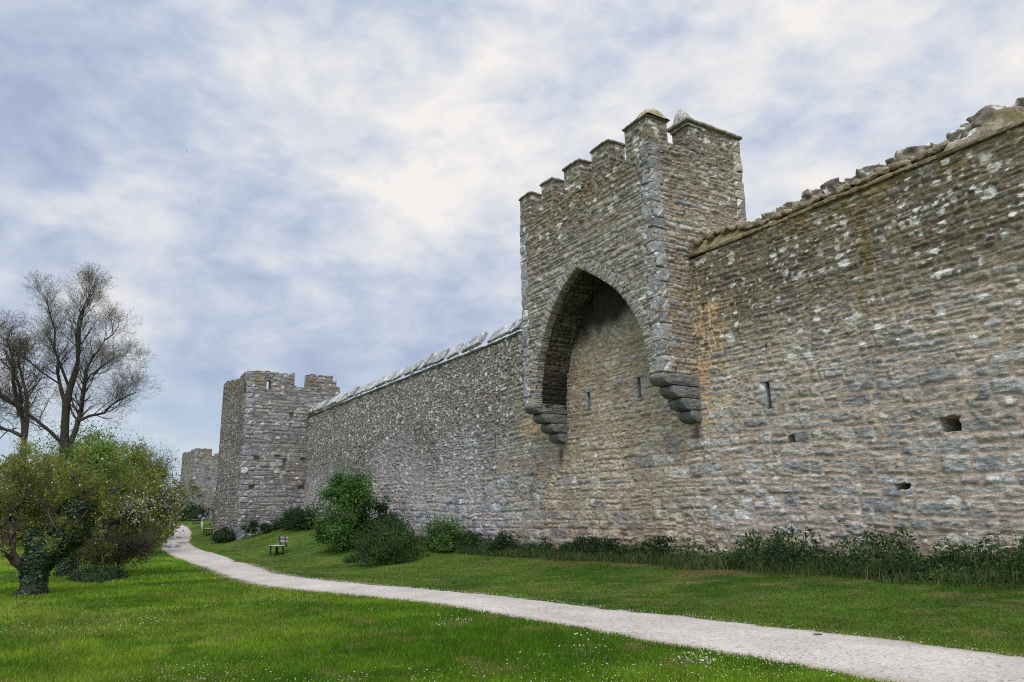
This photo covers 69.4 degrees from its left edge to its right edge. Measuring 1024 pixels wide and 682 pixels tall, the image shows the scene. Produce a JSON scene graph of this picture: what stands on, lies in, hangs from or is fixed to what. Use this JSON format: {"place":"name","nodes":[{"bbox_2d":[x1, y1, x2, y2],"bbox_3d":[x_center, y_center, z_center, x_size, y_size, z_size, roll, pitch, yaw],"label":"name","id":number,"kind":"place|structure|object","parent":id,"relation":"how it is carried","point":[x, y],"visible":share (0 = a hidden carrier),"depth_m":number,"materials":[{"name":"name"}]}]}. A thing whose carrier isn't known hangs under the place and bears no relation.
{"place":"outdoors","nodes":[
{"label":"outdoors","id":0,"kind":"place"},
{"bbox_2d":[0,520,1023,681],"bbox_3d":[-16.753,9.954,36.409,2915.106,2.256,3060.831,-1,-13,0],"label":"ground","id":1,"kind":"structure","parent":0,"point":[197,532],"depth_m":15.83,"materials":[{"name":"green plant"}]},
{"bbox_2d":[0,309,57,550],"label":"bare tree","id":2,"kind":"object","parent":1,"relation":"on","point":[18,402],"visible":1,"depth_m":44.28,"materials":[{"name":"brown plant"}]},
{"bbox_2d":[0,479,98,545],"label":"hedge tree","id":3,"kind":"object","parent":1,"relation":"on","point":[22,533],"visible":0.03,"depth_m":49.61,"materials":[{"name":"green plant"}]},
{"bbox_2d":[0,413,142,526],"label":"round tree","id":4,"kind":"object","parent":1,"relation":"on","point":[52,447],"visible":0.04,"depth_m":61.21,"materials":[{"name":"green plant"}]},
{"bbox_2d":[0,260,161,528],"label":"bare tree","id":5,"kind":"object","parent":1,"relation":"on","point":[67,398],"visible":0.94,"depth_m":50.80,"materials":[{"name":"brown plant"}]},
{"bbox_2d":[0,437,164,596],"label":"old hawthorn","id":6,"kind":"object","parent":1,"relation":"on","point":[45,553],"visible":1,"depth_m":19.91,"materials":[{"name":"green plant"}]},
{"bbox_2d":[62,561,131,582],"bbox_3d":[-14.888,8.294,26.665,2.282,0.788,4.808,11,-18,-42],"label":"juniper mat","id":7,"kind":"object","parent":1,"relation":"on","point":[95,574],"visible":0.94,"depth_m":26.35,"materials":[{"name":"green plant"}]},
{"bbox_2d":[58,433,140,580],"bbox_3d":[-15.078,5.917,26.508,3.188,5.362,2.439,-10,-16,33],"label":"sycamore sapling","id":8,"kind":"object","parent":1,"relation":"on","point":[100,450],"visible":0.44,"depth_m":26.65,"materials":[{"name":"green plant"}]},
{"bbox_2d":[0,429,202,576],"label":"old hawthorn","id":9,"kind":"object","parent":1,"relation":"on","point":[131,514],"visible":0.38,"depth_m":30.07,"materials":[{"name":"green plant"}]},
{"bbox_2d":[74,524,170,570],"bbox_3d":[-17.457,9.062,32.339,4.644,2.187,2.632,-1,-13,0],"label":"red leaved shrub","id":10,"kind":"object","parent":1,"relation":"on","point":[128,548],"visible":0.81,"depth_m":32.06,"materials":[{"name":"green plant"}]},
{"bbox_2d":[89,496,181,544],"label":"hedge tree","id":11,"kind":"object","parent":1,"relation":"on","point":[128,532],"visible":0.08,"depth_m":47.99,"materials":[{"name":"green plant"}]},
{"bbox_2d":[110,438,186,546],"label":"feathery tree","id":12,"kind":"object","parent":1,"relation":"on","point":[165,491],"visible":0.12,"depth_m":44.20,"materials":[{"name":"green plant"}]},
{"bbox_2d":[126,458,189,534],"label":"hedge tree","id":13,"kind":"object","parent":1,"relation":"on","point":[183,511],"visible":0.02,"depth_m":57.46,"materials":[{"name":"green plant"}]},
{"bbox_2d":[176,497,212,520],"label":"shrub","id":14,"kind":"object","parent":1,"relation":"on","point":[195,511],"visible":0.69,"depth_m":108.46,"materials":[{"name":"green plant"}]},
{"bbox_2d":[192,514,201,523],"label":"park bench","id":15,"kind":"object","parent":1,"relation":"on","point":[199,516],"visible":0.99,"depth_m":75.98,"materials":[{"name":"grey wood"}]},
{"bbox_2d":[178,448,218,520],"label":"ruined tower","id":16,"kind":"structure","parent":1,"relation":"on","point":[201,465],"depth_m":121.50,"materials":[{"name":"stone"}]},
{"bbox_2d":[203,522,213,534],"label":"park bench","id":17,"kind":"object","parent":1,"relation":"on","point":[211,525],"visible":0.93,"depth_m":59.04,"materials":[{"name":"grey wood"}]},
{"bbox_2d":[209,524,237,541],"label":"ivy shrub","id":18,"kind":"object","parent":1,"relation":"on","point":[226,535],"visible":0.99,"depth_m":50.99,"materials":[{"name":"green plant"}]},
{"bbox_2d":[240,520,282,532],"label":"shrub","id":19,"kind":"object","parent":1,"relation":"on","point":[265,527],"visible":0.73,"depth_m":50.49,"materials":[{"name":"green plant"}]},
{"bbox_2d":[268,536,287,554],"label":"park bench","id":20,"kind":"object","parent":1,"relation":"on","point":[283,539],"visible":1,"depth_m":41.04,"materials":[{"name":"grey wood"}]},
{"bbox_2d":[213,371,344,539],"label":"corner tower","id":21,"kind":"structure","parent":1,"relation":"on","point":[261,469],"depth_m":53.60,"materials":[{"name":"stone"}]},
{"bbox_2d":[275,500,318,528],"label":"shrub","id":22,"kind":"object","parent":1,"relation":"on","point":[295,517],"visible":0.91,"depth_m":49.07,"materials":[{"name":"green plant"}]},
{"bbox_2d":[307,460,380,550],"bbox_3d":[-8.704,8.382,38.132,4.200,4.649,4.640,-1,-13,0],"label":"elder bush","id":23,"kind":"object","parent":1,"relation":"on","point":[352,497],"visible":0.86,"depth_m":37.42,"materials":[{"name":"green plant"}]},
{"bbox_2d":[337,504,429,565],"bbox_3d":[-5.050,7.819,29.969,3.746,2.389,3.685,3,-14,-17],"label":"round shrub","id":24,"kind":"object","parent":1,"relation":"on","point":[397,548],"visible":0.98,"depth_m":29.31,"materials":[{"name":"green plant"}]},
{"bbox_2d":[367,491,406,541],"bbox_3d":[-6.581,9.029,37.769,2.220,2.690,2.232,-10,-16,33],"label":"elder bush","id":25,"kind":"object","parent":1,"relation":"on","point":[379,509],"visible":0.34,"depth_m":37.57,"materials":[{"name":"green plant"}]},
{"bbox_2d":[1,571,835,681],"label":"daisies","id":26,"kind":"object","parent":1,"relation":"on","point":[438,669],"visible":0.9,"depth_m":7.72,"materials":[{"name":"white plant"}]},
{"bbox_2d":[304,318,559,547],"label":"curtain wall","id":27,"kind":"structure","parent":1,"relation":"on","point":[464,438],"depth_m":34.93,"materials":[{"name":"stone"}]},
{"bbox_2d":[407,511,475,550],"bbox_3d":[-3.024,8.150,32.037,2.792,1.912,4.177,6,-15,-27],"label":"shrub","id":28,"kind":"object","parent":1,"relation":"on","point":[440,538],"visible":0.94,"depth_m":31.30,"materials":[{"name":"green plant"}]},
{"bbox_2d":[428,614,473,629],"bbox_3d":[-0.901,4.182,11.011,0.646,0.195,0.654,-9,-15,31],"label":"grass tuft","id":29,"kind":"object","parent":1,"relation":"on","point":[455,625],"visible":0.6,"depth_m":10.99,"materials":[{"name":"green plant"}]},
{"bbox_2d":[485,527,516,552],"bbox_3d":[-0.408,7.764,28.641,1.322,1.124,1.064,-1,-13,0],"label":"shrub","id":30,"kind":"object","parent":1,"relation":"on","point":[502,539],"visible":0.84,"depth_m":28.52,"materials":[{"name":"green plant"}]},
{"bbox_2d":[520,537,554,552],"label":"shrub","id":31,"kind":"object","parent":1,"relation":"on","point":[531,545],"visible":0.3,"depth_m":26.58,"materials":[{"name":"green plant"}]},
{"bbox_2d":[559,632,600,658],"bbox_3d":[0.769,3.451,8.398,0.495,0.294,0.455,-1,-13,0],"label":"grass tuft","id":32,"kind":"object","parent":1,"relation":"on","point":[583,649],"visible":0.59,"depth_m":8.37,"materials":[{"name":"green plant"}]},
{"bbox_2d":[518,108,746,556],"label":"arched tower","id":33,"kind":"structure","parent":1,"relation":"on","point":[611,376],"depth_m":24.31,"materials":[{"name":"stone"}]},
{"bbox_2d":[673,650,715,668],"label":"daisies","id":34,"kind":"object","parent":1,"relation":"on","point":[706,660],"visible":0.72,"depth_m":7.77,"materials":[{"name":"white plant"}]},
{"bbox_2d":[406,524,1023,588],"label":"weeds","id":35,"kind":"object","parent":1,"relation":"on","point":[900,566],"visible":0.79,"depth_m":16.99,"materials":[{"name":"green plant"}]},
{"bbox_2d":[687,97,1023,568],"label":"curtain wall","id":36,"kind":"structure","parent":1,"relation":"on","point":[859,338],"depth_m":17.20,"materials":[{"name":"stone"}]},
{"bbox_2d":[929,536,982,572],"bbox_3d":[8.737,4.247,14.533,0.898,0.795,1.239,-1,-13,0],"label":"cow parsley","id":37,"kind":"object","parent":1,"relation":"on","point":[956,548],"visible":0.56,"depth_m":14.33,"materials":[{"name":"green plant"}]},
{"bbox_2d":[948,532,1023,577],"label":"cow parsley","id":38,"kind":"object","parent":1,"relation":"on","point":[1005,550],"visible":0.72,"depth_m":13.56,"materials":[{"name":"green plant"}]},
{"bbox_2d":[0,0,1023,503],"label":"sky","id":39,"kind":"structure","parent":0,"point":[359,171],"materials":[{"name":"white"}]},
{"bbox_2d":[160,524,1023,681],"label":"path","id":40,"kind":"structure","parent":0,"point":[887,659],"depth_m":9.48,"materials":[{"name":"grey gravel"}]},
{"bbox_2d":[165,545,180,547],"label":"puddle","id":41,"kind":"object","parent":40,"relation":"on","point":[172,546],"visible":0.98,"depth_m":48.49,"materials":[{"name":"grey liquid"}]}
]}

